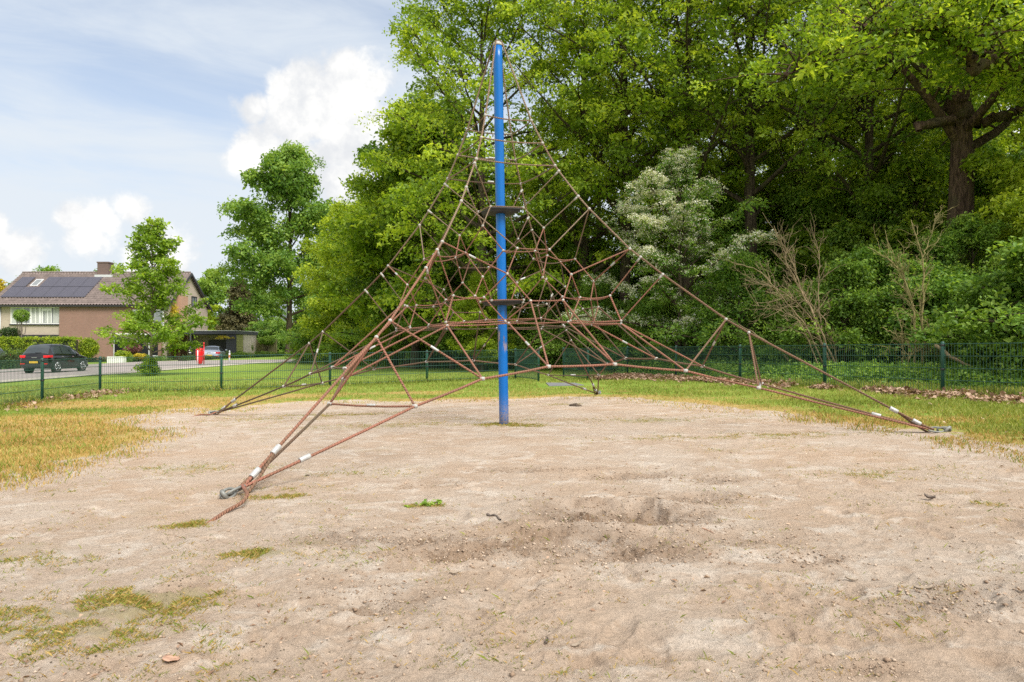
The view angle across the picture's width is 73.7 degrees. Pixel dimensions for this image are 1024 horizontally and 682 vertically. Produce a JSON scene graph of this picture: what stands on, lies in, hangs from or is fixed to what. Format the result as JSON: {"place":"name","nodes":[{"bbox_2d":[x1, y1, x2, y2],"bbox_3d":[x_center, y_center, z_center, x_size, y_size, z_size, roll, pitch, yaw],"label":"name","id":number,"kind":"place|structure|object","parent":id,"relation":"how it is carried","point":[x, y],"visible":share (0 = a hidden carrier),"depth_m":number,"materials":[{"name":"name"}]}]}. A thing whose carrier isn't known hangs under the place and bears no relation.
{"place":"outdoors","nodes":[
{"label":"outdoors","id":0,"kind":"place"},
{"bbox_2d":[0,361,212,379],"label":"road","id":1,"kind":"structure","parent":0,"point":[126,366],"depth_m":42.03,"materials":[{"name":"asphalt"}]},
{"bbox_2d":[20,344,87,372],"bbox_3d":[-25.299,0.958,37.926,1.894,1.625,3.962,0,0,-3],"label":"parked car","id":2,"kind":"object","parent":1,"relation":"on","point":[33,352],"visible":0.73,"depth_m":36.48,"materials":[{"name":"black paint"}]},
{"bbox_2d":[191,359,300,364],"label":"path","id":3,"kind":"structure","parent":0,"point":[215,362],"depth_m":49.49,"materials":[{"name":"brick"}]},
{"bbox_2d":[0,356,1023,681],"bbox_3d":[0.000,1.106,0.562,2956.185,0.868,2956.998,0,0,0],"label":"ground","id":4,"kind":"structure","parent":0,"point":[978,648],"depth_m":3.39,"materials":[{"name":"beige sand"}]},
{"bbox_2d":[0,326,20,336],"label":"shrub","id":5,"kind":"object","parent":4,"relation":"on","point":[10,331],"visible":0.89,"depth_m":61.57,"materials":[{"name":"green plant"}]},
{"bbox_2d":[0,348,24,368],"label":"clipped bush","id":6,"kind":"object","parent":4,"relation":"on","point":[5,356],"visible":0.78,"depth_m":45.18,"materials":[{"name":"green plant"}]},
{"bbox_2d":[12,308,30,337],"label":"standard tree","id":7,"kind":"object","parent":4,"relation":"on","point":[18,315],"visible":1,"depth_m":60.81,"materials":[{"name":"green plant"}]},
{"bbox_2d":[0,335,82,354],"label":"hedge","id":8,"kind":"object","parent":4,"relation":"on","point":[16,343],"visible":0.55,"depth_m":60.14,"materials":[{"name":"green plant"}]},
{"bbox_2d":[78,337,100,361],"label":"round bush","id":9,"kind":"object","parent":4,"relation":"on","point":[90,348],"visible":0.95,"depth_m":61.62,"materials":[{"name":"green plant"}]},
{"bbox_2d":[0,262,212,359],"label":"brick house","id":10,"kind":"structure","parent":4,"relation":"on","point":[79,304],"depth_m":68.07,"materials":[{"name":"brick"}]},
{"bbox_2d":[9,307,58,324],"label":"window","id":11,"kind":"structure","parent":10,"relation":"in","point":[38,315],"depth_m":68.00,"materials":[{"name":"white glass"}]},
{"bbox_2d":[113,335,160,356],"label":"window","id":12,"kind":"structure","parent":10,"relation":"in","point":[144,351],"depth_m":67.88,"materials":[{"name":"white glass"}]},
{"bbox_2d":[0,361,280,382],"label":"kerb","id":13,"kind":"structure","parent":4,"relation":"on","point":[24,379],"depth_m":34.37,"materials":[{"name":"concrete"}]},
{"bbox_2d":[131,357,164,375],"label":"shrub","id":14,"kind":"object","parent":4,"relation":"on","point":[141,369],"visible":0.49,"depth_m":29.41,"materials":[{"name":"green plant"}]},
{"bbox_2d":[91,216,212,356],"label":"lime tree","id":15,"kind":"object","parent":4,"relation":"on","point":[152,237],"visible":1,"depth_m":29.62,"materials":[{"name":"green plant"}]},
{"bbox_2d":[206,297,221,329],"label":"garden tree","id":16,"kind":"object","parent":4,"relation":"on","point":[213,317],"visible":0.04,"depth_m":81.16,"materials":[{"name":"green plant"}]},
{"bbox_2d":[196,268,232,328],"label":"garden tree","id":17,"kind":"object","parent":4,"relation":"on","point":[213,290],"visible":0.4,"depth_m":90.38,"materials":[{"name":"green plant"}]},
{"bbox_2d":[204,346,226,356],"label":"parked car","id":18,"kind":"object","parent":4,"relation":"on","point":[214,350],"visible":0.35,"depth_m":59.56,"materials":[{"name":"silver metal"}]},
{"bbox_2d":[176,330,257,355],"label":"carport","id":19,"kind":"object","parent":4,"relation":"on","point":[244,341],"visible":0.56,"depth_m":68.24,"materials":[{"name":"grey wood"}]},
{"bbox_2d":[214,278,257,330],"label":"conifer","id":20,"kind":"object","parent":4,"relation":"on","point":[231,320],"visible":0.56,"depth_m":77.19,"materials":[{"name":"green plant"}]},
{"bbox_2d":[225,348,284,358],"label":"hedge","id":21,"kind":"object","parent":4,"relation":"on","point":[260,354],"visible":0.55,"depth_m":63.91,"materials":[{"name":"green plant"}]},
{"bbox_2d":[241,282,286,328],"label":"garden tree","id":22,"kind":"object","parent":4,"relation":"on","point":[259,294],"visible":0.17,"depth_m":96.96,"materials":[{"name":"green plant"}]},
{"bbox_2d":[256,339,276,353],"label":"plank fence","id":23,"kind":"object","parent":4,"relation":"on","point":[272,347],"visible":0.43,"depth_m":71.30,"materials":[{"name":"brown wood"}]},
{"bbox_2d":[243,316,295,355],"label":"thicket","id":24,"kind":"object","parent":4,"relation":"on","point":[271,329],"visible":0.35,"depth_m":75.79,"materials":[{"name":"green plant"}]},
{"bbox_2d":[0,348,539,404],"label":"fence","id":25,"kind":"object","parent":4,"relation":"on","point":[85,383],"visible":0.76,"depth_m":16.59,"materials":[{"name":"metal"}]},
{"bbox_2d":[202,139,345,356],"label":"broadleaf tree","id":26,"kind":"object","parent":4,"relation":"on","point":[288,178],"visible":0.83,"depth_m":57.97,"materials":[{"name":"green plant"}]},
{"bbox_2d":[273,293,321,342],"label":"shrub","id":27,"kind":"object","parent":4,"relation":"on","point":[306,301],"visible":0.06,"depth_m":53.19,"materials":[{"name":"green plant"}]},
{"bbox_2d":[277,296,346,361],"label":"shrub","id":28,"kind":"object","parent":4,"relation":"on","point":[295,339],"visible":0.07,"depth_m":45.30,"materials":[{"name":"green plant"}]},
{"bbox_2d":[288,195,376,346],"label":"broadleaf tree","id":29,"kind":"object","parent":4,"relation":"on","point":[322,322],"visible":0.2,"depth_m":42.58,"materials":[{"name":"green plant"}]},
{"bbox_2d":[311,299,377,363],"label":"shrub","id":30,"kind":"object","parent":4,"relation":"on","point":[336,348],"visible":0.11,"depth_m":41.31,"materials":[{"name":"green plant"}]},
{"bbox_2d":[318,192,380,364],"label":"broadleaf tree","id":31,"kind":"object","parent":4,"relation":"on","point":[339,324],"visible":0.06,"depth_m":40.14,"materials":[{"name":"green plant"}]},
{"bbox_2d":[278,325,440,365],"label":"thicket","id":32,"kind":"object","parent":4,"relation":"on","point":[297,345],"visible":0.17,"depth_m":44.53,"materials":[{"name":"green plant"}]},
{"bbox_2d":[324,309,425,367],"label":"shrub","id":33,"kind":"object","parent":4,"relation":"on","point":[389,349],"visible":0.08,"depth_m":36.51,"materials":[{"name":"green plant"}]},
{"bbox_2d":[329,171,433,365],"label":"broadleaf tree","id":34,"kind":"object","parent":4,"relation":"on","point":[363,327],"visible":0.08,"depth_m":35.01,"materials":[{"name":"green plant"}]},
{"bbox_2d":[309,93,505,368],"bbox_3d":[-4.716,-5.218,32.849,9.567,13.225,9.121,0,-1,-28],"label":"broadleaf tree","id":35,"kind":"object","parent":4,"relation":"on","point":[355,240],"visible":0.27,"depth_m":31.59,"materials":[{"name":"green plant"}]},
{"bbox_2d":[384,336,469,366],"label":"shrub","id":36,"kind":"object","parent":4,"relation":"on","point":[397,345],"visible":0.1,"depth_m":33.96,"materials":[{"name":"green plant"}]},
{"bbox_2d":[336,81,518,367],"bbox_3d":[-4.057,-5.684,34.194,9.761,14.153,10.238,0,0,-9],"label":"broadleaf tree","id":37,"kind":"object","parent":4,"relation":"on","point":[376,285],"visible":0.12,"depth_m":32.41,"materials":[{"name":"green plant"}]},
{"bbox_2d":[394,212,495,368],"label":"broadleaf tree","id":38,"kind":"object","parent":4,"relation":"on","point":[418,322],"visible":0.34,"depth_m":29.97,"materials":[{"name":"green plant"}]},
{"bbox_2d":[443,268,518,371],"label":"broadleaf tree","id":39,"kind":"object","parent":4,"relation":"on","point":[475,280],"visible":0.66,"depth_m":26.71,"materials":[{"name":"green plant"}]},
{"bbox_2d":[456,307,537,368],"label":"shrub","id":40,"kind":"object","parent":4,"relation":"on","point":[510,352],"visible":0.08,"depth_m":29.76,"materials":[{"name":"green plant"}]},
{"bbox_2d":[352,0,657,370],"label":"oak tree","id":41,"kind":"object","parent":4,"relation":"on","point":[426,18],"visible":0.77,"depth_m":26.43,"materials":[{"name":"green plant"}]},
{"bbox_2d":[0,401,1022,681],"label":"leaf scraps","id":42,"kind":"object","parent":4,"relation":"on","point":[380,585],"visible":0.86,"depth_m":2.57,"materials":[{"name":"brown plant"}]},
{"bbox_2d":[0,399,1022,681],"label":"weeds","id":43,"kind":"object","parent":4,"relation":"on","point":[244,552],"visible":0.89,"depth_m":2.66,"materials":[{"name":"green plant"}]},
{"bbox_2d":[4,372,1023,410],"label":"leaf litter","id":44,"kind":"object","parent":4,"relation":"on","point":[1001,397],"visible":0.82,"depth_m":13.20,"materials":[{"name":"plant"}]},
{"bbox_2d":[457,219,573,366],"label":"sapling","id":45,"kind":"object","parent":4,"relation":"on","point":[525,231],"visible":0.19,"depth_m":32.27,"materials":[{"name":"green plant"}]},
{"bbox_2d":[426,290,618,366],"bbox_3d":[1.366,0.372,35.814,10.697,6.290,7.266,0,-1,18],"label":"thicket","id":46,"kind":"object","parent":4,"relation":"on","point":[525,343],"visible":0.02,"depth_m":34.31,"materials":[{"name":"green plant"}]},
{"bbox_2d":[507,303,584,370],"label":"shrub","id":47,"kind":"object","parent":4,"relation":"on","point":[543,310],"visible":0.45,"depth_m":28.37,"materials":[{"name":"green plant"}]},
{"bbox_2d":[487,133,617,303],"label":"oak tree","id":48,"kind":"object","parent":4,"relation":"on","point":[509,145],"visible":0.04,"depth_m":38.38,"materials":[{"name":"green plant"}]},
{"bbox_2d":[506,215,618,360],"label":"sapling","id":49,"kind":"object","parent":4,"relation":"on","point":[566,245],"visible":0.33,"depth_m":29.31,"materials":[{"name":"green plant"}]},
{"bbox_2d":[191,39,951,522],"bbox_3d":[-0.145,-1.235,8.730,7.124,5.006,7.402,0,-1,-26],"label":"climbing pyramid","id":50,"kind":"object","parent":4,"relation":"on","point":[501,211],"visible":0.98,"depth_m":8.25,"materials":[{"name":"brown fabric"}]},
{"bbox_2d":[491,83,664,311],"bbox_3d":[4.146,-6.501,37.697,10.998,15.516,12.537,0,-1,44],"label":"oak tree","id":51,"kind":"object","parent":4,"relation":"on","point":[517,204],"visible":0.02,"depth_m":36.60,"materials":[{"name":"green plant"}]},
{"bbox_2d":[518,275,651,370],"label":"shrub","id":52,"kind":"object","parent":4,"relation":"on","point":[600,292],"visible":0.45,"depth_m":26.11,"materials":[{"name":"green plant"}]},
{"bbox_2d":[474,0,705,368],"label":"oak tree","id":53,"kind":"object","parent":4,"relation":"on","point":[591,88],"visible":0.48,"depth_m":26.12,"materials":[{"name":"green plant"}]},
{"bbox_2d":[566,224,677,356],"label":"sapling","id":54,"kind":"object","parent":4,"relation":"on","point":[614,270],"visible":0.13,"depth_m":28.43,"materials":[{"name":"green plant"}]},
{"bbox_2d":[503,0,744,357],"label":"oak tree","id":55,"kind":"object","parent":4,"relation":"on","point":[625,259],"visible":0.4,"depth_m":25.70,"materials":[{"name":"green plant"}]},
{"bbox_2d":[596,295,692,370],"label":"shrub","id":56,"kind":"object","parent":4,"relation":"on","point":[651,308],"visible":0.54,"depth_m":23.35,"materials":[{"name":"green plant"}]},
{"bbox_2d":[554,80,778,316],"bbox_3d":[7.813,-5.588,32.345,9.563,13.492,10.902,0,-1,-35],"label":"oak tree","id":57,"kind":"object","parent":4,"relation":"on","point":[608,213],"visible":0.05,"depth_m":31.75,"materials":[{"name":"green plant"}]},
{"bbox_2d":[555,146,778,358],"bbox_3d":[5.040,-2.711,22.365,7.075,7.636,6.128,0,-1,21],"label":"hawthorn","id":58,"kind":"object","parent":4,"relation":"on","point":[678,175],"visible":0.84,"depth_m":21.84,"materials":[{"name":"green plant"}]},
{"bbox_2d":[638,188,730,312],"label":"sapling","id":59,"kind":"object","parent":4,"relation":"on","point":[682,260],"visible":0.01,"depth_m":30.19,"materials":[{"name":"green plant"}]},
{"bbox_2d":[517,0,864,359],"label":"oak tree","id":60,"kind":"object","parent":4,"relation":"on","point":[659,62],"visible":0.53,"depth_m":23.97,"materials":[{"name":"green plant"}]},
{"bbox_2d":[644,297,747,367],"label":"shrub","id":61,"kind":"object","parent":4,"relation":"on","point":[688,313],"visible":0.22,"depth_m":21.82,"materials":[{"name":"green plant"}]},
{"bbox_2d":[636,197,783,355],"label":"sapling","id":62,"kind":"object","parent":4,"relation":"on","point":[716,204],"visible":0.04,"depth_m":28.35,"materials":[{"name":"green plant"}]},
{"bbox_2d":[640,245,819,367],"bbox_3d":[6.677,-0.851,20.930,5.529,3.953,5.178,0,0,0],"label":"shrub","id":63,"kind":"object","parent":4,"relation":"on","point":[743,315],"visible":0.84,"depth_m":20.28,"materials":[{"name":"green plant"}]},
{"bbox_2d":[654,194,812,353],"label":"sapling","id":64,"kind":"object","parent":4,"relation":"on","point":[729,206],"visible":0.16,"depth_m":26.42,"materials":[{"name":"green plant"}]},
{"bbox_2d":[651,64,838,292],"bbox_3d":[11.636,-6.139,34.087,11.720,14.504,10.281,0,-1,-23],"label":"oak tree","id":65,"kind":"object","parent":4,"relation":"on","point":[721,153],"visible":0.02,"depth_m":31.80,"materials":[{"name":"green plant"}]},
{"bbox_2d":[601,0,898,351],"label":"oak tree","id":66,"kind":"object","parent":4,"relation":"on","point":[750,159],"visible":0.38,"depth_m":23.80,"materials":[{"name":"green plant"}]},
{"bbox_2d":[710,162,845,290],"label":"sapling","id":67,"kind":"object","parent":4,"relation":"on","point":[776,207],"visible":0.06,"depth_m":27.34,"materials":[{"name":"green plant"}]},
{"bbox_2d":[708,208,849,364],"bbox_3d":[6.655,-1.331,17.151,3.855,4.117,1.636,0,0,0],"label":"bare shrub","id":68,"kind":"object","parent":4,"relation":"on","point":[804,295],"visible":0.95,"depth_m":17.18,"materials":[{"name":"brown plant"}]},
{"bbox_2d":[731,191,828,305],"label":"sapling","id":69,"kind":"object","parent":4,"relation":"on","point":[777,228],"visible":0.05,"depth_m":27.96,"materials":[{"name":"green plant"}]},
{"bbox_2d":[728,283,842,362],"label":"shrub","id":70,"kind":"object","parent":4,"relation":"on","point":[781,317],"visible":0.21,"depth_m":19.33,"materials":[{"name":"green plant"}]},
{"bbox_2d":[562,342,1023,394],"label":"fence","id":71,"kind":"object","parent":4,"relation":"on","point":[825,355],"visible":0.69,"depth_m":13.64,"materials":[{"name":"metal"}]},
{"bbox_2d":[666,0,929,226],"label":"oak tree","id":72,"kind":"object","parent":4,"relation":"on","point":[885,135],"visible":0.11,"depth_m":26.52,"materials":[{"name":"green plant"}]},
{"bbox_2d":[605,262,990,361],"bbox_3d":[11.957,-0.087,26.910,16.509,6.683,7.052,0,-1,35],"label":"thicket","id":73,"kind":"object","parent":4,"relation":"on","point":[672,344],"depth_m":27.72,"materials":[{"name":"green plant"}]},
{"bbox_2d":[737,183,867,361],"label":"sapling","id":74,"kind":"object","parent":4,"relation":"on","point":[803,212],"visible":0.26,"depth_m":25.15,"materials":[{"name":"green plant"}]},
{"bbox_2d":[727,77,893,244],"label":"oak tree","id":75,"kind":"object","parent":4,"relation":"on","point":[784,128],"visible":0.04,"depth_m":30.98,"materials":[{"name":"green plant"}]},
{"bbox_2d":[614,356,1023,389],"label":"ground cover","id":76,"kind":"object","parent":4,"relation":"on","point":[964,374],"visible":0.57,"depth_m":14.91,"materials":[{"name":"green plant"}]},
{"bbox_2d":[752,254,926,363],"bbox_3d":[8.561,-0.455,17.957,4.740,3.550,3.189,0,0,0],"label":"shrub","id":77,"kind":"object","parent":4,"relation":"on","point":[853,275],"visible":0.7,"depth_m":17.52,"materials":[{"name":"green plant"}]},
{"bbox_2d":[764,176,917,344],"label":"sapling","id":78,"kind":"object","parent":4,"relation":"on","point":[840,206],"visible":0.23,"depth_m":24.07,"materials":[{"name":"green plant"}]},
{"bbox_2d":[722,60,984,225],"bbox_3d":[14.863,-6.015,31.319,11.447,14.166,10.042,0,0,0],"label":"oak tree","id":79,"kind":"object","parent":4,"relation":"on","point":[896,101],"depth_m":29.66,"materials":[{"name":"green plant"}]},
{"bbox_2d":[784,177,923,342],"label":"sapling","id":80,"kind":"object","parent":4,"relation":"on","point":[836,236],"visible":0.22,"depth_m":22.61,"materials":[{"name":"green plant"}]},
{"bbox_2d":[688,0,1022,240],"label":"oak tree","id":81,"kind":"object","parent":4,"relation":"on","point":[866,156],"visible":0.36,"depth_m":23.09,"materials":[{"name":"green plant"}]},
{"bbox_2d":[689,0,1023,109],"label":"oak tree","id":82,"kind":"object","parent":4,"relation":"on","point":[893,25],"visible":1,"depth_m":15.28,"materials":[{"name":"green plant"}]},
{"bbox_2d":[786,145,947,282],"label":"sapling","id":83,"kind":"object","parent":4,"relation":"on","point":[885,166],"visible":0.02,"depth_m":25.05,"materials":[{"name":"green plant"}]},
{"bbox_2d":[806,243,931,364],"bbox_3d":[10.040,-0.667,18.681,3.614,4.023,5.372,0,0,-14],"label":"shrub","id":84,"kind":"object","parent":4,"relation":"on","point":[884,269],"visible":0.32,"depth_m":17.90,"materials":[{"name":"green plant"}]},
{"bbox_2d":[730,0,1023,272],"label":"oak tree","id":85,"kind":"object","parent":4,"relation":"on","point":[960,121],"visible":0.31,"depth_m":19.79,"materials":[{"name":"green plant"}]},
{"bbox_2d":[770,57,1012,229],"bbox_3d":[16.716,-6.040,28.407,10.042,14.166,11.447,0,0,11],"label":"oak tree","id":86,"kind":"object","parent":4,"relation":"on","point":[887,123],"depth_m":28.04,"materials":[{"name":"green plant"}]},
{"bbox_2d":[843,256,963,363],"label":"shrub","id":87,"kind":"object","parent":4,"relation":"on","point":[913,282],"visible":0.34,"depth_m":17.07,"materials":[{"name":"green plant"}]},
{"bbox_2d":[801,146,1023,325],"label":"sapling","id":88,"kind":"object","parent":4,"relation":"on","point":[933,177],"visible":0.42,"depth_m":22.07,"materials":[{"name":"green plant"}]},
{"bbox_2d":[867,205,960,365],"bbox_3d":[9.341,-1.189,15.834,2.230,3.912,1.284,0,0,0],"label":"bare shrub","id":89,"kind":"object","parent":4,"relation":"on","point":[921,319],"visible":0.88,"depth_m":15.78,"materials":[{"name":"brown plant"}]},
{"bbox_2d":[861,265,1000,363],"bbox_3d":[10.916,-0.397,17.057,3.893,3.042,3.294,0,-1,32],"label":"shrub","id":90,"kind":"object","parent":4,"relation":"on","point":[942,275],"visible":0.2,"depth_m":16.71,"materials":[{"name":"green plant"}]},
{"bbox_2d":[887,227,974,348],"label":"bush","id":91,"kind":"object","parent":4,"relation":"on","point":[948,243],"visible":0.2,"depth_m":18.49,"materials":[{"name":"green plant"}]},
{"bbox_2d":[840,4,1023,196],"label":"oak tree","id":92,"kind":"object","parent":4,"relation":"on","point":[999,108],"visible":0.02,"depth_m":26.53,"materials":[{"name":"green plant"}]},
{"bbox_2d":[896,265,1023,367],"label":"shrub","id":93,"kind":"object","parent":4,"relation":"on","point":[927,336],"visible":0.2,"depth_m":14.38,"materials":[{"name":"green plant"}]},
{"bbox_2d":[906,140,1023,261],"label":"oak tree","id":94,"kind":"object","parent":4,"relation":"on","point":[980,186],"visible":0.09,"depth_m":23.15,"materials":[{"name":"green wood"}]},
{"bbox_2d":[906,132,1023,268],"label":"sapling","id":95,"kind":"object","parent":4,"relation":"on","point":[1003,142],"visible":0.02,"depth_m":24.36,"materials":[{"name":"green plant"}]},
{"bbox_2d":[914,234,1023,367],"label":"shrub","id":96,"kind":"object","parent":4,"relation":"on","point":[967,319],"visible":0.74,"depth_m":13.54,"materials":[{"name":"green plant"}]},
{"bbox_2d":[929,210,1023,282],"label":"bush","id":97,"kind":"object","parent":4,"relation":"on","point":[973,239],"visible":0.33,"depth_m":18.35,"materials":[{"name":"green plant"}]},
{"bbox_2d":[955,242,1023,366],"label":"shrub","id":98,"kind":"object","parent":4,"relation":"on","point":[1016,317],"visible":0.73,"depth_m":11.98,"materials":[{"name":"green plant"}]},
{"bbox_2d":[957,91,1023,272],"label":"broadleaf tree","id":99,"kind":"object","parent":4,"relation":"on","point":[1007,172],"visible":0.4,"depth_m":18.75,"materials":[{"name":"green plant"}]},
{"bbox_2d":[969,212,1023,281],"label":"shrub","id":100,"kind":"object","parent":4,"relation":"on","point":[1020,219],"visible":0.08,"depth_m":17.70,"materials":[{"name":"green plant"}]},
{"bbox_2d":[0,369,1023,489],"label":"grass","id":101,"kind":"structure","parent":0,"point":[998,409],"depth_m":11.88,"materials":[{"name":"green plant"}]},
{"bbox_2d":[0,370,1023,491],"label":"dry grass","id":102,"kind":"structure","parent":0,"point":[64,450],"depth_m":8.04,"materials":[{"name":"yellow plant"}]},
{"bbox_2d":[0,0,1023,318],"label":"sky","id":103,"kind":"structure","parent":0,"point":[115,115],"materials":[{"name":"blue"}]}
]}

